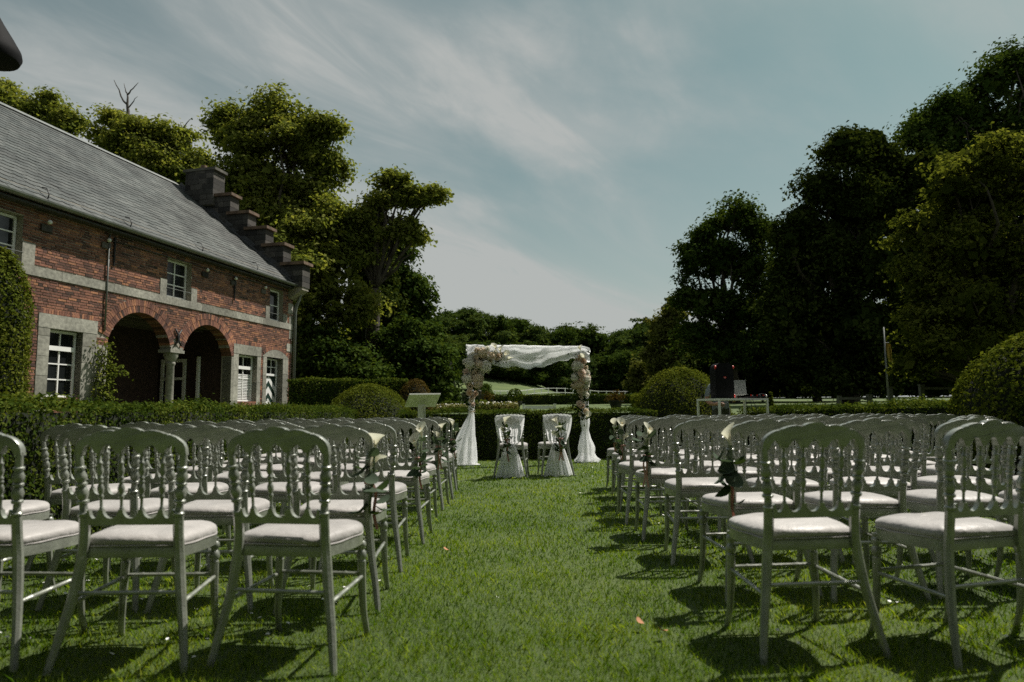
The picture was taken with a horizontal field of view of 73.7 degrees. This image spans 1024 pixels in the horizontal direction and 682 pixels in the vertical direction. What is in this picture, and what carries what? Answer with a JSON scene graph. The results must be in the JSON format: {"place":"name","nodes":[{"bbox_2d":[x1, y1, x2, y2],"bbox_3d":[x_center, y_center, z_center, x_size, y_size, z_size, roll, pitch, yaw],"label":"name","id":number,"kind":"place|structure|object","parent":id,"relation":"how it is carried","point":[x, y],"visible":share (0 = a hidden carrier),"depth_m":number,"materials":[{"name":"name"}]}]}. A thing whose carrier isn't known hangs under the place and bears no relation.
{"place":"outdoors","nodes":[
{"label":"outdoors","id":0,"kind":"place"},
{"bbox_2d":[0,102,312,412],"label":"brick house","id":1,"kind":"structure","parent":0,"point":[196,285],"depth_m":18.87,"materials":[{"name":"brick"}]},
{"bbox_2d":[0,212,21,256],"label":"window","id":2,"kind":"structure","parent":1,"relation":"in","point":[8,223],"depth_m":14.05,"materials":[{"name":"grey glass"}]},
{"bbox_2d":[46,330,76,397],"bbox_3d":[-10.026,0.514,15.089,0.090,1.476,0.826,-2,-6,13],"label":"window","id":3,"kind":"structure","parent":1,"relation":"in","point":[62,345],"depth_m":15.18,"materials":[{"name":"white glass"}]},
{"bbox_2d":[89,337,133,404],"bbox_3d":[-9.418,1.247,15.921,0.363,2.733,1.182,-2,-6,13],"label":"climbing rose","id":4,"kind":"object","parent":1,"relation":"attached to","point":[104,392],"visible":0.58,"depth_m":15.91,"materials":[{"name":"green plant"}]},
{"bbox_2d":[159,359,186,402],"bbox_3d":[-10.523,1.846,21.140,0.880,2.570,0.075,-2,-6,13],"label":"glazed door","id":5,"kind":"structure","parent":1,"relation":"in","point":[179,386],"depth_m":21.15,"materials":[{"name":"white paint"}]},
{"bbox_2d":[167,259,191,299],"bbox_3d":[-9.187,-1.672,18.698,0.247,1.036,0.986,-2,-6,13],"label":"window","id":6,"kind":"structure","parent":1,"relation":"in","point":[176,271],"depth_m":18.83,"materials":[{"name":"glass"}]},
{"bbox_2d":[237,355,252,400],"bbox_3d":[-8.514,1.184,21.568,0.090,1.456,0.956,-2,-6,13],"label":"window","id":7,"kind":"structure","parent":1,"relation":"in","point":[245,362],"depth_m":21.70,"materials":[{"name":"white paint"}]},
{"bbox_2d":[265,358,276,404],"bbox_3d":[-8.210,1.832,22.982,0.100,2.498,0.946,-2,-6,13],"label":"door","id":8,"kind":"structure","parent":1,"relation":"in","point":[271,379],"depth_m":23.21,"materials":[{"name":"white paint"}]},
{"bbox_2d":[0,331,1023,681],"bbox_3d":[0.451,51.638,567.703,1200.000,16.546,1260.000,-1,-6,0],"label":"lawn","id":9,"kind":"structure","parent":0,"point":[498,385],"depth_m":3.35,"materials":[{"name":"green plant"}]},
{"bbox_2d":[0,18,22,71],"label":"street lantern","id":10,"kind":"object","parent":9,"relation":"on","point":[11,59],"visible":1,"depth_m":5.47,"materials":[{"name":"black metal"}]},
{"bbox_2d":[0,246,36,412],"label":"evergreen column","id":11,"kind":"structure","parent":9,"relation":"on","point":[15,331],"depth_m":11.01,"materials":[{"name":"green plant"}]},
{"bbox_2d":[0,77,57,119],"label":"dark tree","id":12,"kind":"object","parent":9,"relation":"on","point":[11,95],"visible":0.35,"depth_m":41.29,"materials":[{"name":"green plant"}]},
{"bbox_2d":[2,500,56,592],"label":"banquet chair","id":13,"kind":"object","parent":9,"relation":"on","point":[35,509],"visible":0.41,"depth_m":3.69,"materials":[{"name":"white fabric"}]},
{"bbox_2d":[0,432,88,672],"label":"banquet chair","id":14,"kind":"object","parent":9,"relation":"on","point":[20,538],"visible":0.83,"depth_m":2.72,"materials":[{"name":"silver metal"}]},
{"bbox_2d":[28,84,90,138],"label":"thin tree","id":15,"kind":"object","parent":9,"relation":"on","point":[63,117],"visible":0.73,"depth_m":41.31,"materials":[{"name":"green plant"}]},
{"bbox_2d":[24,423,139,572],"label":"banquet chair","id":16,"kind":"object","parent":9,"relation":"on","point":[51,497],"visible":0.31,"depth_m":4.33,"materials":[{"name":"silver metal"}]},
{"bbox_2d":[35,425,174,612],"bbox_3d":[-2.114,0.918,3.686,0.532,0.930,0.500,0,-6,3],"label":"banquet chair","id":17,"kind":"object","parent":9,"relation":"on","point":[111,500],"visible":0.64,"depth_m":3.51,"materials":[{"name":"silver metal"}]},
{"bbox_2d":[42,427,219,675],"bbox_3d":[-1.511,0.827,2.859,0.532,0.930,0.500,1,-6,-3],"label":"banquet chair","id":18,"kind":"object","parent":9,"relation":"on","point":[126,538],"visible":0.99,"depth_m":2.69,"materials":[{"name":"silver wood"}]},
{"bbox_2d":[74,80,218,185],"bbox_3d":[-19.407,-4.691,36.429,7.897,19.678,5.128,-1,-6,0],"label":"dead topped tree","id":19,"kind":"object","parent":9,"relation":"on","point":[163,148],"visible":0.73,"depth_m":36.27,"materials":[{"name":"green plant"}]},
{"bbox_2d":[115,421,190,503],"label":"banquet chair","id":20,"kind":"object","parent":9,"relation":"on","point":[143,425],"visible":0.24,"depth_m":5.14,"materials":[{"name":"silver metal"}]},
{"bbox_2d":[0,386,358,558],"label":"clipped hedge","id":21,"kind":"object","parent":9,"relation":"on","point":[26,428],"visible":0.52,"depth_m":5.68,"materials":[{"name":"green plant"}]},
{"bbox_2d":[130,423,232,571],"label":"banquet chair","id":22,"kind":"object","parent":9,"relation":"on","point":[192,481],"visible":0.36,"depth_m":4.36,"materials":[{"name":"silver metal"}]},
{"bbox_2d":[174,420,227,477],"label":"banquet chair","id":23,"kind":"object","parent":9,"relation":"on","point":[196,423],"visible":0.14,"depth_m":6.01,"materials":[{"name":"silver wood"}]},
{"bbox_2d":[144,425,274,613],"bbox_3d":[-1.555,0.910,3.651,0.531,0.930,0.500,0,-6,-2],"label":"banquet chair","id":24,"kind":"object","parent":9,"relation":"on","point":[216,506],"visible":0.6,"depth_m":3.47,"materials":[{"name":"silver wood"}]},
{"bbox_2d":[207,421,275,533],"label":"banquet chair","id":25,"kind":"object","parent":9,"relation":"on","point":[240,426],"visible":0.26,"depth_m":5.23,"materials":[{"name":"silver wood"}]},
{"bbox_2d":[229,422,320,569],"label":"banquet chair","id":26,"kind":"object","parent":9,"relation":"on","point":[279,491],"visible":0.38,"depth_m":4.36,"materials":[{"name":"silver wood"}]},
{"bbox_2d":[205,427,369,675],"bbox_3d":[-0.886,0.822,2.866,0.531,0.930,0.500,-1,-6,9],"label":"banquet chair","id":27,"kind":"object","parent":9,"relation":"on","point":[321,534],"visible":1,"depth_m":2.70,"materials":[{"name":"silver wood"}]},
{"bbox_2d":[191,79,396,376],"bbox_3d":[-9.877,-4.167,30.771,10.137,16.275,6.390,-5,-7,36],"label":"oak tree","id":28,"kind":"object","parent":9,"relation":"on","point":[290,206],"visible":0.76,"depth_m":30.57,"materials":[{"name":"green plant"}]},
{"bbox_2d":[279,420,348,514],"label":"banquet chair","id":29,"kind":"object","parent":9,"relation":"on","point":[315,476],"visible":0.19,"depth_m":5.14,"materials":[{"name":"silver wood"}]},
{"bbox_2d":[272,424,389,614],"bbox_3d":[-0.907,0.900,3.610,0.531,0.930,0.500,0,-6,0],"label":"banquet chair","id":30,"kind":"object","parent":9,"relation":"on","point":[341,504],"visible":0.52,"depth_m":3.43,"materials":[{"name":"silver wood"}]},
{"bbox_2d":[347,433,391,528],"bbox_3d":[-0.699,0.693,3.387,0.214,0.474,0.194,2,-6,-22],"label":"flower arrangement","id":31,"kind":"object","parent":30,"relation":"attached to","point":[371,479],"visible":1,"depth_m":3.38,"materials":[{"name":"green plant"}]},
{"bbox_2d":[313,419,365,492],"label":"banquet chair","id":32,"kind":"object","parent":9,"relation":"on","point":[349,467],"visible":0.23,"depth_m":6.01,"materials":[{"name":"silver wood"}]},
{"bbox_2d":[286,376,408,406],"bbox_3d":[-5.534,2.305,23.275,4.173,2.241,1.195,1,-6,-15],"label":"clipped hedge","id":33,"kind":"object","parent":9,"relation":"on","point":[310,391],"visible":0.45,"depth_m":22.78,"materials":[{"name":"green plant"}]},
{"bbox_2d":[291,317,405,379],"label":"shrubby tree","id":34,"kind":"object","parent":9,"relation":"on","point":[329,357],"visible":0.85,"depth_m":26.89,"materials":[{"name":"green plant"}]},
{"bbox_2d":[318,421,409,571],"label":"banquet chair","id":35,"kind":"object","parent":9,"relation":"on","point":[398,491],"visible":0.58,"depth_m":4.31,"materials":[{"name":"silver wood"}]},
{"bbox_2d":[331,382,409,447],"bbox_3d":[-3.400,1.836,16.255,2.394,1.750,2.386,-1,-6,0],"label":"clipped dome shrub","id":36,"kind":"object","parent":9,"relation":"on","point":[368,400],"visible":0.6,"depth_m":15.71,"materials":[{"name":"green plant"}]},
{"bbox_2d":[339,249,411,379],"bbox_3d":[-7.024,-0.710,34.682,4.988,8.751,4.652,-1,-6,0],"label":"tree","id":37,"kind":"object","parent":9,"relation":"on","point":[388,284],"visible":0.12,"depth_m":34.24,"materials":[{"name":"green plant"}]},
{"bbox_2d":[323,163,454,379],"bbox_3d":[-5.569,-1.994,30.366,5.984,11.805,3.028,-1,-6,0],"label":"oak tree","id":38,"kind":"object","parent":9,"relation":"on","point":[375,221],"visible":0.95,"depth_m":30.33,"materials":[{"name":"green plant"}]},
{"bbox_2d":[363,419,432,543],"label":"banquet chair","id":39,"kind":"object","parent":9,"relation":"on","point":[400,475],"visible":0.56,"depth_m":5.22,"materials":[{"name":"silver wood"}]},
{"bbox_2d":[406,421,432,488],"bbox_3d":[-0.710,0.862,5.162,0.176,0.505,0.228,-3,-6,22],"label":"flower arrangement","id":40,"kind":"object","parent":39,"relation":"attached to","point":[413,439],"visible":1,"depth_m":5.15,"materials":[{"name":"green plant"}]},
{"bbox_2d":[380,418,437,521],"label":"banquet chair","id":41,"kind":"object","parent":9,"relation":"on","point":[431,468],"visible":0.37,"depth_m":6.07,"materials":[{"name":"silver wood"}]},
{"bbox_2d":[365,311,466,403],"bbox_3d":[-4.241,1.014,30.178,4.563,4.609,3.568,-1,-6,0],"label":"dense tree","id":42,"kind":"object","parent":9,"relation":"on","point":[416,355],"visible":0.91,"depth_m":29.45,"materials":[{"name":"green plant"}]},
{"bbox_2d":[399,378,433,413],"bbox_3d":[-3.279,2.316,23.175,1.271,2.125,1.292,-1,-6,0],"label":"clipped dome shrub","id":43,"kind":"object","parent":9,"relation":"on","point":[415,385],"visible":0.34,"depth_m":22.98,"materials":[{"name":"green plant"}]},
{"bbox_2d":[396,418,449,510],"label":"banquet chair","id":44,"kind":"object","parent":9,"relation":"on","point":[429,423],"visible":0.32,"depth_m":6.94,"materials":[{"name":"silver wood"}]},
{"bbox_2d":[405,393,440,452],"bbox_3d":[-1.553,1.563,11.819,0.670,1.304,0.392,-1,-6,0],"label":"lectern","id":45,"kind":"object","parent":9,"relation":"on","point":[419,400],"visible":0.45,"depth_m":11.80,"materials":[{"name":"beige paint"}]},
{"bbox_2d":[386,239,462,363],"bbox_3d":[-6.543,-1.251,38.090,6.777,10.250,5.139,2,-7,-25],"label":"conical tree","id":46,"kind":"object","parent":9,"relation":"on","point":[417,288],"visible":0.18,"depth_m":37.43,"materials":[{"name":"green plant"}]},
{"bbox_2d":[407,417,453,499],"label":"banquet chair","id":47,"kind":"object","parent":9,"relation":"on","point":[448,456],"visible":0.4,"depth_m":7.76,"materials":[{"name":"silver wood"}]},
{"bbox_2d":[432,314,469,346],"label":"tree","id":48,"kind":"object","parent":9,"relation":"on","point":[446,319],"visible":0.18,"depth_m":91.44,"materials":[{"name":"green plant"}]},
{"bbox_2d":[438,306,487,343],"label":"tree","id":49,"kind":"object","parent":9,"relation":"on","point":[470,321],"visible":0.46,"depth_m":99.31,"materials":[{"name":"green plant"}]},
{"bbox_2d":[454,308,523,344],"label":"tree","id":50,"kind":"object","parent":9,"relation":"on","point":[504,338],"visible":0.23,"depth_m":104.58,"materials":[{"name":"green plant"}]},
{"bbox_2d":[485,314,531,344],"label":"tree","id":51,"kind":"object","parent":9,"relation":"on","point":[511,326],"visible":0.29,"depth_m":108.48,"materials":[{"name":"green plant"}]},
{"bbox_2d":[493,415,528,477],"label":"banquet chair","id":52,"kind":"object","parent":9,"relation":"on","point":[522,445],"visible":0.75,"depth_m":10.24,"materials":[{"name":"silver wood"}]},
{"bbox_2d":[495,414,524,478],"bbox_3d":[-0.033,1.560,10.147,0.452,0.944,0.229,-1,-6,9],"label":"chair tulle","id":53,"kind":"object","parent":52,"relation":"hanging from","point":[513,467],"visible":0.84,"depth_m":10.15,"materials":[{"name":"white fabric"}]},
{"bbox_2d":[509,317,544,345],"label":"tree","id":54,"kind":"object","parent":9,"relation":"on","point":[535,332],"visible":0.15,"depth_m":114.75,"materials":[{"name":"green plant"}]},
{"bbox_2d":[395,404,659,459],"bbox_3d":[0.304,1.904,14.416,5.558,1.167,1.082,-1,-6,0],"label":"clipped hedge","id":55,"kind":"object","parent":9,"relation":"on","point":[600,426],"visible":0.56,"depth_m":14.12,"materials":[{"name":"green plant"}]},
{"bbox_2d":[462,406,596,465],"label":"wedding arch","id":56,"kind":"structure","parent":9,"relation":"on","point":[477,464],"depth_m":12.66,"materials":[{"name":"white paint"}]},
{"bbox_2d":[454,383,477,464],"bbox_3d":[-0.894,1.422,12.644,0.519,1.710,0.413,1,-6,-13],"label":"tulle leg drape","id":57,"kind":"object","parent":56,"relation":"attached to","point":[466,447],"visible":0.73,"depth_m":12.51,"materials":[{"name":"white fabric"}]},
{"bbox_2d":[455,341,512,410],"bbox_3d":[-0.512,0.648,12.721,1.098,1.320,0.377,1,-6,-13],"label":"flower garland","id":58,"kind":"object","parent":56,"relation":"attached to","point":[473,372],"visible":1,"depth_m":12.62,"materials":[{"name":"beige plant"}]},
{"bbox_2d":[466,344,589,368],"bbox_3d":[0.320,0.300,12.996,2.396,0.474,0.256,1,-6,-13],"label":"tulle swag","id":59,"kind":"object","parent":56,"relation":"hanging from","point":[527,356],"visible":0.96,"depth_m":12.95,"materials":[{"name":"white fabric"}]},
{"bbox_2d":[560,345,599,425],"bbox_3d":[1.325,0.865,13.107,0.806,1.570,0.379,1,-6,-13],"label":"flower garland","id":60,"kind":"object","parent":56,"relation":"attached to","point":[579,367],"visible":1,"depth_m":13.06,"materials":[{"name":"beige plant"}]},
{"bbox_2d":[574,389,600,462],"bbox_3d":[1.446,1.474,13.175,0.532,1.705,0.444,1,-6,-13],"label":"tulle leg drape","id":61,"kind":"object","parent":56,"relation":"attached to","point":[586,449],"visible":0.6,"depth_m":13.04,"materials":[{"name":"white fabric"}]},
{"bbox_2d":[523,361,568,387],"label":"tree","id":62,"kind":"object","parent":9,"relation":"on","point":[553,370],"visible":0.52,"depth_m":95.44,"materials":[{"name":"green plant"}]},
{"bbox_2d":[537,422,574,476],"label":"banquet chair","id":63,"kind":"object","parent":9,"relation":"on","point":[544,445],"visible":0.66,"depth_m":10.40,"materials":[{"name":"silver wood"}]},
{"bbox_2d":[543,414,572,476],"bbox_3d":[0.696,1.572,10.317,0.452,0.944,0.229,1,-6,-10],"label":"chair tulle","id":64,"kind":"object","parent":63,"relation":"hanging from","point":[555,467],"visible":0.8,"depth_m":10.32,"materials":[{"name":"white fabric"}]},
{"bbox_2d":[491,392,639,404],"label":"clipped hedge","id":65,"kind":"object","parent":9,"relation":"on","point":[546,399],"visible":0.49,"depth_m":40.45,"materials":[{"name":"green plant"}]},
{"bbox_2d":[545,321,602,393],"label":"tree","id":66,"kind":"object","parent":9,"relation":"on","point":[570,335],"visible":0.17,"depth_m":127.95,"materials":[{"name":"green plant"}]},
{"bbox_2d":[590,352,617,393],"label":"tree","id":67,"kind":"object","parent":9,"relation":"on","point":[603,366],"visible":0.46,"depth_m":103.73,"materials":[{"name":"green plant"}]},
{"bbox_2d":[604,350,636,394],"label":"tree","id":68,"kind":"object","parent":9,"relation":"on","point":[619,376],"visible":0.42,"depth_m":102.09,"materials":[{"name":"green plant"}]},
{"bbox_2d":[614,323,649,353],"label":"tree","id":69,"kind":"object","parent":9,"relation":"on","point":[631,340],"visible":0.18,"depth_m":112.37,"materials":[{"name":"green plant"}]},
{"bbox_2d":[621,357,651,393],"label":"light tree","id":70,"kind":"object","parent":9,"relation":"on","point":[636,380],"visible":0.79,"depth_m":61.38,"materials":[{"name":"green plant"}]},
{"bbox_2d":[616,416,671,510],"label":"banquet chair","id":71,"kind":"object","parent":9,"relation":"on","point":[625,452],"visible":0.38,"depth_m":6.81,"materials":[{"name":"silver wood"}]},
{"bbox_2d":[616,417,683,524],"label":"banquet chair","id":72,"kind":"object","parent":9,"relation":"on","point":[631,467],"visible":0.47,"depth_m":6.02,"materials":[{"name":"silver wood"}]},
{"bbox_2d":[632,296,691,378],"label":"pale tree","id":73,"kind":"object","parent":9,"relation":"on","point":[653,359],"visible":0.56,"depth_m":57.33,"materials":[{"name":"green plant"}]},
{"bbox_2d":[634,417,711,541],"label":"banquet chair","id":74,"kind":"object","parent":9,"relation":"on","point":[659,475],"visible":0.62,"depth_m":5.22,"materials":[{"name":"silver wood"}]},
{"bbox_2d":[632,422,657,486],"bbox_3d":[1.009,0.856,5.171,0.153,0.488,0.230,3,-7,-33],"label":"flower arrangement","id":75,"kind":"object","parent":74,"relation":"attached to","point":[646,457],"visible":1,"depth_m":5.15,"materials":[{"name":"green plant"}]},
{"bbox_2d":[632,365,734,446],"bbox_3d":[3.756,1.538,15.231,2.449,2.006,2.460,-1,-6,0],"label":"clipped dome shrub","id":76,"kind":"object","parent":9,"relation":"on","point":[673,391],"visible":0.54,"depth_m":14.59,"materials":[{"name":"green plant"}]},
{"bbox_2d":[664,418,754,564],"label":"banquet chair","id":77,"kind":"object","parent":9,"relation":"on","point":[690,484],"visible":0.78,"depth_m":4.42,"materials":[{"name":"silver wood"}]},
{"bbox_2d":[686,416,745,522],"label":"banquet chair","id":78,"kind":"object","parent":9,"relation":"on","point":[706,465],"visible":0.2,"depth_m":5.96,"materials":[{"name":"silver wood"}]},
{"bbox_2d":[664,188,784,402],"bbox_3d":[12.808,-2.405,40.291,7.776,12.753,5.192,-1,-6,0],"label":"round tree","id":79,"kind":"object","parent":9,"relation":"on","point":[710,253],"visible":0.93,"depth_m":39.84,"materials":[{"name":"green plant"}]},
{"bbox_2d":[666,345,788,400],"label":"shade tree","id":80,"kind":"object","parent":9,"relation":"on","point":[691,362],"visible":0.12,"depth_m":45.10,"materials":[{"name":"green plant"}]},
{"bbox_2d":[696,398,768,445],"bbox_3d":[4.068,1.652,12.543,1.110,1.185,0.630,2,-6,-20],"label":"music table","id":81,"kind":"object","parent":9,"relation":"on","point":[719,400],"visible":0.49,"depth_m":12.46,"materials":[{"name":"white paint"}]},
{"bbox_2d":[710,363,735,397],"bbox_3d":[3.864,0.740,12.561,0.377,0.652,0.313,0,-6,-4],"label":"loudspeaker","id":82,"kind":"object","parent":81,"relation":"on","point":[721,380],"visible":0.95,"depth_m":12.42,"materials":[{"name":"black plastic"}]},
{"bbox_2d":[706,416,761,538],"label":"banquet chair","id":83,"kind":"object","parent":9,"relation":"on","point":[751,472],"visible":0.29,"depth_m":5.29,"materials":[{"name":"silver wood"}]},
{"bbox_2d":[697,419,823,603],"bbox_3d":[1.308,0.894,3.749,0.532,0.930,0.500,1,-7,-7],"label":"banquet chair","id":84,"kind":"object","parent":9,"relation":"on","point":[753,502],"visible":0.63,"depth_m":3.59,"materials":[{"name":"silver wood"}]},
{"bbox_2d":[711,422,745,516],"bbox_3d":[1.106,0.670,3.489,0.182,0.509,0.170,-2,-6,11],"label":"flower arrangement","id":85,"kind":"object","parent":84,"relation":"attached to","point":[731,476],"visible":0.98,"depth_m":3.47,"materials":[{"name":"green plant"}]},
{"bbox_2d":[742,417,845,563],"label":"banquet chair","id":86,"kind":"object","parent":9,"relation":"on","point":[812,486],"visible":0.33,"depth_m":4.41,"materials":[{"name":"silver wood"}]},
{"bbox_2d":[724,422,892,664],"bbox_3d":[1.197,0.810,2.920,0.531,0.930,0.500,0,-5,-4],"label":"banquet chair","id":87,"kind":"object","parent":9,"relation":"on","point":[769,529],"visible":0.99,"depth_m":2.75,"materials":[{"name":"silver wood"}]},
{"bbox_2d":[777,416,861,537],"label":"banquet chair","id":88,"kind":"object","parent":9,"relation":"on","point":[828,420],"visible":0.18,"depth_m":5.25,"materials":[{"name":"silver wood"}]},
{"bbox_2d":[738,203,903,401],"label":"shade tree","id":89,"kind":"object","parent":9,"relation":"on","point":[750,377],"visible":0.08,"depth_m":43.44,"materials":[{"name":"green plant"}]},
{"bbox_2d":[736,394,957,452],"bbox_3d":[5.906,1.572,11.903,1.250,1.218,4.948,2,-6,-22],"label":"clipped hedge","id":90,"kind":"object","parent":9,"relation":"on","point":[915,406],"visible":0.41,"depth_m":11.13,"materials":[{"name":"green plant"}]},
{"bbox_2d":[742,120,959,404],"bbox_3d":[16.661,-3.979,33.408,10.513,14.686,6.371,-1,-6,0],"label":"weeping beech","id":91,"kind":"object","parent":9,"relation":"on","point":[863,196],"visible":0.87,"depth_m":32.77,"materials":[{"name":"green plant"}]},
{"bbox_2d":[794,418,931,602],"bbox_3d":[1.858,0.889,3.739,0.532,0.930,0.500,1,-6,-5],"label":"banquet chair","id":92,"kind":"object","parent":9,"relation":"on","point":[873,504],"visible":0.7,"depth_m":3.57,"materials":[{"name":"silver wood"}]},
{"bbox_2d":[826,416,934,563],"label":"banquet chair","id":93,"kind":"object","parent":9,"relation":"on","point":[913,469],"visible":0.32,"depth_m":4.38,"materials":[{"name":"silver wood"}]},
{"bbox_2d":[848,415,928,526],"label":"banquet chair","id":94,"kind":"object","parent":9,"relation":"on","point":[924,423],"visible":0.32,"depth_m":5.22,"materials":[{"name":"silver wood"}]},
{"bbox_2d":[874,414,943,469],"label":"banquet chair","id":95,"kind":"object","parent":9,"relation":"on","point":[933,420],"visible":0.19,"depth_m":6.04,"materials":[{"name":"silver wood"}]},
{"bbox_2d":[869,420,1023,670],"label":"banquet chair","id":96,"kind":"object","parent":9,"relation":"on","point":[950,530],"visible":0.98,"depth_m":2.73,"materials":[{"name":"silver wood"}]},
{"bbox_2d":[870,121,1023,385],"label":"lime tree","id":97,"kind":"object","parent":9,"relation":"on","point":[970,201],"visible":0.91,"depth_m":19.00,"materials":[{"name":"green plant"}]},
{"bbox_2d":[877,274,1023,397],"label":"shade tree","id":98,"kind":"object","parent":9,"relation":"on","point":[936,382],"visible":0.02,"depth_m":41.35,"materials":[{"name":"green plant"}]},
{"bbox_2d":[882,34,1023,236],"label":"tall tree","id":99,"kind":"object","parent":9,"relation":"on","point":[955,117],"visible":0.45,"depth_m":36.58,"materials":[{"name":"green plant"}]},
{"bbox_2d":[894,417,1016,598],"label":"banquet chair","id":100,"kind":"object","parent":9,"relation":"on","point":[927,500],"visible":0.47,"depth_m":3.60,"materials":[{"name":"silver wood"}]},
{"bbox_2d":[910,415,1008,521],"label":"banquet chair","id":101,"kind":"object","parent":9,"relation":"on","point":[926,482],"visible":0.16,"depth_m":4.41,"materials":[{"name":"silver wood"}]},
{"bbox_2d":[946,332,1023,475],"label":"clipped dome shrub","id":102,"kind":"object","parent":9,"relation":"on","point":[999,374],"visible":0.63,"depth_m":8.90,"materials":[{"name":"green plant"}]},
{"bbox_2d":[1013,546,1023,627],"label":"banquet chair","id":103,"kind":"object","parent":9,"relation":"on","point":[1019,606],"visible":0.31,"depth_m":3.02,"materials":[{"name":"silver wood"}]},
{"bbox_2d":[0,0,1023,397],"label":"sky","id":104,"kind":"structure","parent":0,"point":[575,142],"materials":[{"name":"blue"}]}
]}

